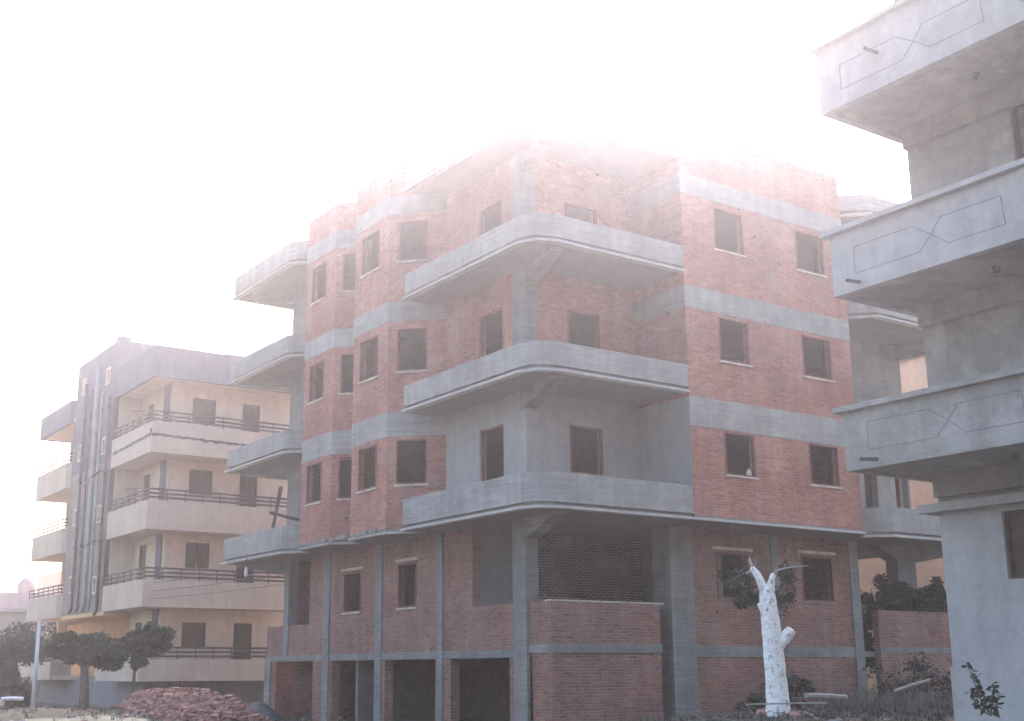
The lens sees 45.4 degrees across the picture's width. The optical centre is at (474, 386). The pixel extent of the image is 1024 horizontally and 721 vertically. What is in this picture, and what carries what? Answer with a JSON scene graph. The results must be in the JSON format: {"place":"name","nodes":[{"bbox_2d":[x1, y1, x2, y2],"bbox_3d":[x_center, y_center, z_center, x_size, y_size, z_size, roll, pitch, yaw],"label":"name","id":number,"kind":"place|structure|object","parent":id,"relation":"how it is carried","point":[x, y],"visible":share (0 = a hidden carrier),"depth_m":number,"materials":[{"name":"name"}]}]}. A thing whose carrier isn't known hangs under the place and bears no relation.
{"place":"outdoors","nodes":[
{"label":"outdoors","id":0,"kind":"place"},
{"bbox_2d":[244,553,247,576],"bbox_3d":[-6.667,5.207,35.735,0.120,0.697,0.120,8,-16,-33],"label":"light bulb","id":1,"kind":"object","parent":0,"point":[246,573],"visible":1,"depth_m":35.67,"materials":[{"name":"white glass"}]},
{"bbox_2d":[0,0,910,592],"label":"sky","id":2,"kind":"structure","parent":0,"point":[153,153],"materials":[{"name":"white"}]},
{"bbox_2d":[0,698,953,720],"bbox_3d":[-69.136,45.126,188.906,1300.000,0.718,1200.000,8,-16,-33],"label":"ground","id":3,"kind":"structure","parent":0,"point":[44,714],"depth_m":30.33,"materials":[{"name":"beige soil"}]},
{"bbox_2d":[1,696,23,700],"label":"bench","id":4,"kind":"object","parent":3,"relation":"on","point":[12,698],"visible":1,"depth_m":32.82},
{"bbox_2d":[0,620,49,706],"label":"broadleaf tree","id":5,"kind":"object","parent":3,"relation":"on","point":[13,647],"visible":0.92,"depth_m":51.59,"materials":[{"name":"green plant"}]},
{"bbox_2d":[0,577,59,608],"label":"house","id":6,"kind":"structure","parent":3,"relation":"on","point":[20,597],"depth_m":81.58,"materials":[{"name":"beige paint"}]},
{"bbox_2d":[30,620,40,706],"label":"lamp post","id":7,"kind":"object","parent":3,"relation":"on","point":[34,685],"visible":0.83,"depth_m":43.20,"materials":[{"name":"metal"}]},
{"bbox_2d":[16,622,57,699],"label":"broadleaf tree","id":8,"kind":"object","parent":3,"relation":"on","point":[47,631],"visible":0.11,"depth_m":64.68,"materials":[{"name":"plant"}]},
{"bbox_2d":[0,608,80,691],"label":"house","id":9,"kind":"structure","parent":3,"relation":"on","point":[8,616],"depth_m":71.89,"materials":[{"name":"white paint"}]},
{"bbox_2d":[41,630,130,708],"bbox_3d":[-11.846,8.902,37.568,3.150,2.877,1.522,11,-17,-39],"label":"street tree","id":10,"kind":"object","parent":3,"relation":"on","point":[97,652],"visible":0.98,"depth_m":37.23,"materials":[{"name":"green plant"}]},
{"bbox_2d":[36,571,185,623],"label":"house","id":11,"kind":"structure","parent":3,"relation":"on","point":[49,579],"depth_m":89.53,"materials":[{"name":"white paint"}]},
{"bbox_2d":[111,621,176,693],"bbox_3d":[-10.705,8.970,38.569,2.352,3.173,1.434,8,-16,-33],"label":"street tree","id":12,"kind":"object","parent":3,"relation":"on","point":[150,639],"visible":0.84,"depth_m":38.59,"materials":[{"name":"green plant"}]},
{"bbox_2d":[17,336,289,705],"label":"apartment building","id":13,"kind":"structure","parent":3,"relation":"on","point":[144,487],"depth_m":49.30,"materials":[{"name":"beige paint"}]},
{"bbox_2d":[68,576,71,593],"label":"window","id":14,"kind":"structure","parent":13,"relation":"in","point":[70,578],"depth_m":53.72,"materials":[{"name":"white"}]},
{"bbox_2d":[73,509,76,526],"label":"window","id":15,"kind":"structure","parent":13,"relation":"in","point":[74,516],"depth_m":54.38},
{"bbox_2d":[77,445,80,461],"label":"window","id":16,"kind":"structure","parent":13,"relation":"in","point":[79,447],"depth_m":55.05,"materials":[{"name":"white"}]},
{"bbox_2d":[82,378,87,395],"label":"window","id":17,"kind":"structure","parent":13,"relation":"in","point":[85,380],"depth_m":55.71,"materials":[{"name":"white"}]},
{"bbox_2d":[92,576,96,593],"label":"window","id":18,"kind":"structure","parent":13,"relation":"in","point":[93,580],"depth_m":50.83,"materials":[{"name":"white"}]},
{"bbox_2d":[96,505,100,523],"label":"window","id":19,"kind":"structure","parent":13,"relation":"in","point":[99,506],"depth_m":51.50,"materials":[{"name":"white"}]},
{"bbox_2d":[101,436,105,455],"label":"window","id":20,"kind":"structure","parent":13,"relation":"in","point":[104,438],"depth_m":52.13,"materials":[{"name":"white"}]},
{"bbox_2d":[105,366,110,385],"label":"window","id":21,"kind":"structure","parent":13,"relation":"in","point":[108,371],"depth_m":52.79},
{"bbox_2d":[135,622,141,628],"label":"door","id":22,"kind":"structure","parent":13,"relation":"in","point":[137,625],"depth_m":49.30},
{"bbox_2d":[138,545,145,579],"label":"door","id":23,"kind":"structure","parent":13,"relation":"in","point":[142,556],"depth_m":49.92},
{"bbox_2d":[143,474,149,500],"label":"door","id":24,"kind":"structure","parent":13,"relation":"in","point":[147,477],"depth_m":50.60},
{"bbox_2d":[147,404,153,422],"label":"door","id":25,"kind":"structure","parent":13,"relation":"in","point":[151,407],"depth_m":51.29,"materials":[{"name":"grey"}]},
{"bbox_2d":[101,575,281,595],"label":"power cable","id":26,"kind":"object","parent":13,"relation":"attached to","point":[218,583],"visible":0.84,"depth_m":41.57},
{"bbox_2d":[100,565,284,588],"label":"power cable","id":27,"kind":"object","parent":13,"relation":"attached to","point":[201,576],"visible":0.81,"depth_m":42.70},
{"bbox_2d":[181,622,205,646],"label":"window","id":28,"kind":"structure","parent":13,"relation":"in","point":[195,633],"depth_m":47.76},
{"bbox_2d":[185,542,209,568],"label":"window","id":29,"kind":"structure","parent":13,"relation":"in","point":[200,551],"depth_m":48.46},
{"bbox_2d":[189,469,212,495],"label":"window","id":30,"kind":"structure","parent":13,"relation":"in","point":[204,484],"depth_m":49.13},
{"bbox_2d":[192,398,215,423],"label":"window","id":31,"kind":"structure","parent":13,"relation":"in","point":[199,405],"depth_m":49.80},
{"bbox_2d":[152,584,282,598],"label":"power cable","id":32,"kind":"object","parent":13,"relation":"attached to","point":[216,592],"visible":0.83,"depth_m":41.32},
{"bbox_2d":[233,623,251,658],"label":"door","id":33,"kind":"structure","parent":13,"relation":"in","point":[243,632],"depth_m":48.84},
{"bbox_2d":[236,568,253,582],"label":"door","id":34,"kind":"structure","parent":13,"relation":"in","point":[238,569],"depth_m":49.36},
{"bbox_2d":[239,475,256,506],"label":"door","id":35,"kind":"structure","parent":13,"relation":"in","point":[250,483],"depth_m":50.20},
{"bbox_2d":[242,404,259,431],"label":"door","id":36,"kind":"structure","parent":13,"relation":"in","point":[255,410],"depth_m":50.89,"materials":[{"name":"grey"}]},
{"bbox_2d":[98,687,268,720],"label":"brick pile","id":37,"kind":"object","parent":3,"relation":"on","point":[192,704],"visible":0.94,"depth_m":32.68,"materials":[{"name":"red brick"}]},
{"bbox_2d":[250,702,286,720],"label":"sheeting heap","id":38,"kind":"object","parent":3,"relation":"on","point":[264,709],"visible":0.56,"depth_m":35.35,"materials":[{"name":"grey plastic"}]},
{"bbox_2d":[9,706,889,720],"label":"rubble","id":39,"kind":"object","parent":3,"relation":"on","point":[815,718],"visible":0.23,"depth_m":29.26,"materials":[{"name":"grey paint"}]},
{"bbox_2d":[0,683,953,720],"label":"dry weeds","id":40,"kind":"object","parent":3,"relation":"on","point":[922,701],"visible":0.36,"depth_m":28.02,"materials":[{"name":"brown plant"}]},
{"bbox_2d":[0,701,953,720],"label":"weeds","id":41,"kind":"object","parent":3,"relation":"on","point":[939,716],"visible":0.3,"depth_m":26.23,"materials":[{"name":"green plant"}]},
{"bbox_2d":[13,706,954,720],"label":"brick rubble","id":42,"kind":"object","parent":3,"relation":"on","point":[795,714],"visible":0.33,"depth_m":23.71,"materials":[{"name":"red brick"}]},
{"bbox_2d":[804,693,847,699],"bbox_3d":[6.926,6.100,24.099,1.110,0.159,0.105,7,-15,-30],"label":"log","id":43,"kind":"object","parent":42,"relation":"on","point":[826,696],"visible":1,"depth_m":24.04,"materials":[{"name":"wood"}]},
{"bbox_2d":[220,98,952,720],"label":"brick building","id":44,"kind":"structure","parent":3,"relation":"on","point":[554,380],"depth_m":30.87,"materials":[{"name":"brick"}]},
{"bbox_2d":[271,486,282,527],"bbox_3d":[-6.091,3.711,37.652,0.124,1.502,1.309,-1,-13,1],"label":"timber prop","id":45,"kind":"object","parent":44,"relation":"on","point":[279,494],"visible":1,"depth_m":37.70,"materials":[{"name":"wood"}]},
{"bbox_2d":[269,511,299,521],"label":"timber beam","id":46,"kind":"structure","parent":44,"relation":"attached to","point":[284,516],"depth_m":36.18,"materials":[{"name":"wood"}]},
{"bbox_2d":[304,461,321,506],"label":"window","id":47,"kind":"structure","parent":44,"relation":"in","point":[320,462],"depth_m":35.01,"materials":[{"name":"grey concrete"}]},
{"bbox_2d":[307,359,323,404],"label":"window","id":48,"kind":"structure","parent":44,"relation":"in","point":[310,401],"depth_m":35.67,"materials":[{"name":"grey concrete"}]},
{"bbox_2d":[310,260,326,305],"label":"window","id":49,"kind":"structure","parent":44,"relation":"in","point":[313,302],"depth_m":36.33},
{"bbox_2d":[336,457,351,500],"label":"window","id":50,"kind":"structure","parent":44,"relation":"in","point":[339,458],"depth_m":33.82,"materials":[{"name":"grey concrete"}]},
{"bbox_2d":[338,353,353,394],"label":"window","id":51,"kind":"structure","parent":44,"relation":"in","point":[352,354],"depth_m":34.49,"materials":[{"name":"grey concrete"}]},
{"bbox_2d":[341,253,355,292],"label":"window","id":52,"kind":"structure","parent":44,"relation":"in","point":[351,254],"depth_m":35.16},
{"bbox_2d":[341,566,363,614],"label":"window","id":53,"kind":"structure","parent":44,"relation":"in","point":[345,612],"depth_m":34.74,"materials":[{"name":"grey concrete"}]},
{"bbox_2d":[356,444,376,493],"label":"window","id":54,"kind":"structure","parent":44,"relation":"in","point":[360,450],"depth_m":32.46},
{"bbox_2d":[358,334,378,384],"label":"window","id":55,"kind":"structure","parent":44,"relation":"in","point":[361,381],"depth_m":33.13,"materials":[{"name":"grey concrete"}]},
{"bbox_2d":[360,228,379,278],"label":"window","id":56,"kind":"structure","parent":44,"relation":"in","point":[363,274],"depth_m":33.77,"materials":[{"name":"grey concrete"}]},
{"bbox_2d":[395,556,418,609],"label":"window","id":57,"kind":"structure","parent":44,"relation":"in","point":[399,607],"depth_m":32.17,"materials":[{"name":"grey concrete"}]},
{"bbox_2d":[394,439,427,486],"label":"window","id":58,"kind":"structure","parent":44,"relation":"in","point":[408,440],"depth_m":31.18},
{"bbox_2d":[395,327,428,372],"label":"window","id":59,"kind":"structure","parent":44,"relation":"in","point":[423,328],"depth_m":31.86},
{"bbox_2d":[397,219,428,262],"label":"window","id":60,"kind":"structure","parent":44,"relation":"in","point":[415,221],"depth_m":32.57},
{"bbox_2d":[565,202,596,223],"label":"window","id":61,"kind":"structure","parent":44,"relation":"in","point":[566,204],"depth_m":30.62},
{"bbox_2d":[567,309,599,348],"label":"window","id":62,"kind":"structure","parent":44,"relation":"in","point":[568,310],"depth_m":30.03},
{"bbox_2d":[569,425,603,475],"bbox_3d":[2.651,1.526,29.184,0.996,1.156,0.095,8,-16,-33],"label":"window","id":63,"kind":"structure","parent":44,"relation":"in","point":[573,426],"depth_m":29.32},
{"bbox_2d":[712,206,745,257],"bbox_3d":[6.351,-3.872,30.672,1.090,1.153,0.125,8,-16,-33],"label":"window","id":64,"kind":"structure","parent":44,"relation":"in","point":[741,254],"depth_m":30.75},
{"bbox_2d":[711,546,752,600],"bbox_3d":[6.395,4.641,30.317,1.400,1.305,0.125,8,-16,-33],"label":"window","id":65,"kind":"structure","parent":44,"relation":"in","point":[712,547],"depth_m":30.27,"materials":[{"name":"concrete"}]},
{"bbox_2d":[718,317,751,367],"bbox_3d":[6.360,-1.090,30.028,1.090,1.143,0.125,8,-16,-33],"label":"window","id":66,"kind":"structure","parent":44,"relation":"in","point":[747,364],"depth_m":30.11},
{"bbox_2d":[724,431,758,479],"bbox_3d":[6.370,1.653,29.394,1.090,1.093,0.125,8,-16,-33],"label":"window","id":67,"kind":"structure","parent":44,"relation":"in","point":[754,472],"depth_m":29.47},
{"bbox_2d":[794,229,827,277],"bbox_3d":[8.836,-3.507,32.284,1.160,1.153,0.125,8,-16,-33],"label":"window","id":68,"kind":"structure","parent":44,"relation":"in","point":[823,275],"depth_m":32.38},
{"bbox_2d":[797,550,836,603],"bbox_3d":[8.956,4.983,31.986,1.470,1.355,0.125,8,-16,-33],"label":"window","id":69,"kind":"structure","parent":44,"relation":"in","point":[832,601],"depth_m":32.07,"materials":[{"name":"concrete"}]},
{"bbox_2d":[801,334,834,382],"bbox_3d":[8.845,-0.726,31.641,1.160,1.143,0.125,8,-16,-33],"label":"window","id":70,"kind":"structure","parent":44,"relation":"in","point":[830,379],"depth_m":31.73,"materials":[{"name":"grey concrete"}]},
{"bbox_2d":[808,443,842,489],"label":"window","id":71,"kind":"structure","parent":44,"relation":"in","point":[838,486],"depth_m":31.09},
{"bbox_2d":[734,692,765,713],"bbox_3d":[6.654,7.411,28.353,1.236,0.689,0.758,8,-16,-33],"label":"bush","id":72,"kind":"object","parent":3,"relation":"on","point":[758,698],"visible":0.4,"depth_m":28.15,"materials":[{"name":"green plant"}]},
{"bbox_2d":[717,556,807,716],"bbox_3d":[5.415,4.755,22.703,1.703,3.259,0.875,-4,-14,17],"label":"pruned tree","id":73,"kind":"object","parent":3,"relation":"on","point":[776,641],"visible":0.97,"depth_m":22.50,"materials":[{"name":"white plant"}]},
{"bbox_2d":[746,702,826,704],"bbox_3d":[5.520,5.597,21.613,1.599,0.040,0.027,4,-14,-16],"label":"pipe","id":74,"kind":"object","parent":3,"relation":"on","point":[788,703],"visible":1,"depth_m":21.63,"materials":[{"name":"metal"}]},
{"bbox_2d":[762,670,816,709],"bbox_3d":[7.500,7.358,29.310,1.541,1.133,0.962,8,-16,-33],"label":"bush","id":75,"kind":"object","parent":3,"relation":"on","point":[806,687],"visible":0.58,"depth_m":29.38,"materials":[{"name":"green plant"}]},
{"bbox_2d":[686,703,945,720],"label":"brushwood","id":76,"kind":"object","parent":3,"relation":"on","point":[764,708],"visible":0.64,"depth_m":22.84,"materials":[{"name":"brown wood"}]},
{"bbox_2d":[860,589,875,686],"bbox_3d":[10.372,7.146,33.072,1.294,3.325,0.906,8,-16,-33],"label":"shrub","id":77,"kind":"object","parent":3,"relation":"on","point":[868,641],"visible":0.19,"depth_m":33.02,"materials":[{"name":"green plant"}]},
{"bbox_2d":[858,356,945,702],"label":"house","id":78,"kind":"structure","parent":3,"relation":"on","point":[913,374],"depth_m":43.95,"materials":[{"name":"beige paint"}]},
{"bbox_2d":[862,651,950,706],"bbox_3d":[11.057,7.580,31.428,2.340,1.542,1.736,0,-13,-1],"label":"bush","id":79,"kind":"object","parent":3,"relation":"on","point":[925,672],"visible":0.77,"depth_m":31.35,"materials":[{"name":"green plant"}]},
{"bbox_2d":[894,679,929,692],"bbox_3d":[8.452,5.771,23.630,0.834,0.265,0.067,4,-14,-18],"label":"plank","id":80,"kind":"object","parent":3,"relation":"on","point":[911,685],"visible":1,"depth_m":23.60,"materials":[{"name":"beige wood"}]},
{"bbox_2d":[807,0,1023,720],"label":"concrete building","id":81,"kind":"structure","parent":3,"relation":"on","point":[935,88],"depth_m":18.95,"materials":[{"name":"grey paint"}]},
{"bbox_2d":[1004,509,1023,578],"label":"window","id":82,"kind":"structure","parent":81,"relation":"in","point":[1014,520],"depth_m":18.61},
{"bbox_2d":[1012,103,1023,159],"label":"window","id":83,"kind":"structure","parent":81,"relation":"in","point":[1018,111],"depth_m":19.42,"materials":[{"name":"grey"}]},
{"bbox_2d":[927,671,951,702],"bbox_3d":[12.709,7.915,31.883,2.292,1.061,1.684,1,-13,-3],"label":"bush","id":84,"kind":"object","parent":3,"relation":"on","point":[947,684],"visible":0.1,"depth_m":31.36,"materials":[{"name":"green plant"}]},
{"bbox_2d":[961,661,1005,717],"bbox_3d":[5.620,3.339,13.512,0.451,0.619,0.203,-5,-14,19],"label":"sapling","id":85,"kind":"object","parent":3,"relation":"on","point":[984,700],"visible":1,"depth_m":13.48,"materials":[{"name":"green plant"}]},
{"bbox_2d":[864,573,907,626],"bbox_3d":[11.357,6.188,33.631,1.743,2.160,0.967,8,-16,-33],"label":"shrub","id":86,"kind":"object","parent":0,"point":[887,597],"visible":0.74,"depth_m":33.67,"materials":[{"name":"green plant"}]},
{"bbox_2d":[896,581,942,616],"bbox_3d":[12.395,6.420,34.234,1.819,1.975,1.030,8,-16,-33],"label":"shrub","id":87,"kind":"object","parent":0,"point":[920,599],"visible":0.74,"depth_m":34.07,"materials":[{"name":"green plant"}]},
{"bbox_2d":[923,576,947,612],"bbox_3d":[13.404,6.495,35.020,1.980,2.176,0.996,8,-16,-33],"label":"shrub","id":88,"kind":"object","parent":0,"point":[940,605],"visible":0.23,"depth_m":34.81,"materials":[{"name":"green plant"}]}
]}

